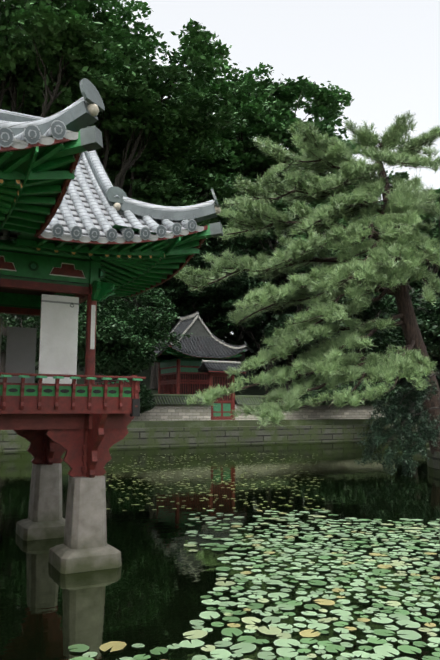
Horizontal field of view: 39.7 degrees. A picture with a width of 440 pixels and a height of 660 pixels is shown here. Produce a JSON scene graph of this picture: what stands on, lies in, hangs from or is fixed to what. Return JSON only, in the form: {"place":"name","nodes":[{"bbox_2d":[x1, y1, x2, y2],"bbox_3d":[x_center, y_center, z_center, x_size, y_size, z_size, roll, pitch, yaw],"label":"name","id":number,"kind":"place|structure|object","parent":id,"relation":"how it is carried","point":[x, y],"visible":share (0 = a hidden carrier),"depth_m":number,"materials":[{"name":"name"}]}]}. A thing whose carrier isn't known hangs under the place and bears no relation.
{"place":"outdoors","nodes":[
{"label":"outdoors","id":0,"kind":"place"},
{"bbox_2d":[158,358,218,394],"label":"building","id":1,"kind":"structure","parent":0,"point":[179,376],"depth_m":52.04,"materials":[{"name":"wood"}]},
{"bbox_2d":[152,311,246,362],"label":"roof","id":2,"kind":"structure","parent":1,"relation":"on","point":[202,342],"depth_m":52.51,"materials":[{"name":"grey tile"}]},
{"bbox_2d":[0,440,439,659],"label":"pond water","id":3,"kind":"structure","parent":0,"point":[155,586],"depth_m":11.46,"materials":[{"name":"black liquid"}]},
{"bbox_2d":[0,239,145,573],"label":"pavilion","id":4,"kind":"structure","parent":3,"relation":"in","point":[54,413],"depth_m":10.38,"materials":[{"name":"wood"}]},
{"bbox_2d":[0,78,222,296],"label":"pavilion roof","id":5,"kind":"structure","parent":4,"relation":"on","point":[59,191],"depth_m":9.72,"materials":[{"name":"grey tile"}]},
{"bbox_2d":[68,453,439,659],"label":"lily pads","id":6,"kind":"object","parent":3,"relation":"on","point":[385,648],"visible":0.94,"depth_m":8.41,"materials":[{"name":"green plant"}]},
{"bbox_2d":[35,360,422,417],"bbox_3d":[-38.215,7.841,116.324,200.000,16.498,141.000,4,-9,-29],"label":"hedge","id":7,"kind":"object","parent":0,"point":[252,390],"depth_m":67.82,"materials":[{"name":"green plant"}]},
{"bbox_2d":[0,138,439,413],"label":"understory leaves","id":8,"kind":"object","parent":7,"relation":"on","point":[126,349],"visible":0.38,"depth_m":55.30,"materials":[{"name":"green plant"}]},
{"bbox_2d":[0,0,439,413],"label":"tree branches","id":9,"kind":"object","parent":7,"relation":"on","point":[128,163],"visible":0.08,"depth_m":57.83,"materials":[{"name":"brown plant"}]},
{"bbox_2d":[0,0,439,369],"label":"trees","id":10,"kind":"object","parent":9,"relation":"on","point":[190,128],"visible":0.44,"depth_m":57.03,"materials":[{"name":"green plant"}]},
{"bbox_2d":[93,0,439,334],"label":"sky","id":11,"kind":"structure","parent":0,"point":[385,53],"materials":[{"name":"white"}]},
{"bbox_2d":[164,424,416,427],"bbox_3d":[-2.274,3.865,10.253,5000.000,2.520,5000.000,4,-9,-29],"label":"stone block","id":12,"kind":"structure","parent":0,"point":[248,426],"depth_m":48.16,"materials":[{"name":"grey stone"}]},
{"bbox_2d":[0,425,365,451],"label":"bank wall","id":13,"kind":"structure","parent":12,"relation":"on","point":[11,440],"depth_m":46.04,"materials":[{"name":"stone"}]},
{"bbox_2d":[127,419,420,427],"bbox_3d":[-4.318,7.068,45.467,97.200,0.580,0.500,4,-9,-29],"label":"terrace step","id":14,"kind":"object","parent":12,"relation":"on","point":[163,424],"visible":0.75,"depth_m":48.24,"materials":[{"name":"stone"}]},
{"bbox_2d":[366,425,428,443],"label":"bank wall","id":15,"kind":"structure","parent":12,"relation":"on","point":[370,431],"depth_m":50.93,"materials":[{"name":"stone"}]},
{"bbox_2d":[427,448,439,469],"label":"islet stone ring","id":16,"kind":"object","parent":12,"relation":"on","point":[433,461],"visible":0.35,"depth_m":27.22,"materials":[{"name":"grey stone"}]},
{"bbox_2d":[172,417,418,420],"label":"stone block","id":17,"kind":"structure","parent":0,"point":[291,419],"depth_m":52.68,"materials":[{"name":"grey stone"}]},
{"bbox_2d":[132,409,210,420],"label":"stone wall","id":18,"kind":"structure","parent":17,"relation":"on","point":[172,414],"depth_m":47.37,"materials":[{"name":"grey stone"}]},
{"bbox_2d":[152,405,210,408],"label":"brick garden wall","id":19,"kind":"structure","parent":18,"relation":"on","point":[180,407],"depth_m":47.75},
{"bbox_2d":[149,394,212,404],"bbox_3d":[-5.750,5.296,46.638,11.300,0.840,1.400,4,-9,-29],"label":"tiled wall coping","id":20,"kind":"object","parent":19,"relation":"on","point":[169,399],"visible":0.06,"depth_m":47.44,"materials":[{"name":"tile"}]},
{"bbox_2d":[209,373,234,419],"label":"gate","id":21,"kind":"structure","parent":17,"relation":"on","point":[222,407],"depth_m":49.93,"materials":[{"name":"red paint"}]},
{"bbox_2d":[198,360,244,373],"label":"gate roof","id":22,"kind":"structure","parent":21,"relation":"on","point":[213,366],"depth_m":49.90,"materials":[{"name":"tile"}]},
{"bbox_2d":[235,409,385,419],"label":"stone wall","id":23,"kind":"structure","parent":17,"relation":"on","point":[332,414],"depth_m":54.57,"materials":[{"name":"grey stone"}]},
{"bbox_2d":[235,405,390,408],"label":"garden wall","id":24,"kind":"structure","parent":23,"relation":"on","point":[335,407],"depth_m":54.71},
{"bbox_2d":[235,395,386,405],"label":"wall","id":25,"kind":"structure","parent":24,"relation":"on","point":[247,399],"depth_m":50.99,"materials":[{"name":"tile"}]},
{"bbox_2d":[173,111,439,453],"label":"pine","id":26,"kind":"object","parent":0,"point":[376,367],"depth_m":26.29,"materials":[{"name":"green plant"}]},
{"bbox_2d":[353,372,439,476],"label":"yew sprays","id":27,"kind":"object","parent":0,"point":[408,434],"visible":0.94,"depth_m":24.46,"materials":[{"name":"green plant"}]},
{"bbox_2d":[373,372,439,457],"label":"branches","id":28,"kind":"object","parent":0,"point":[433,374],"visible":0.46,"depth_m":25.00,"materials":[{"name":"brown plant"}]}
]}

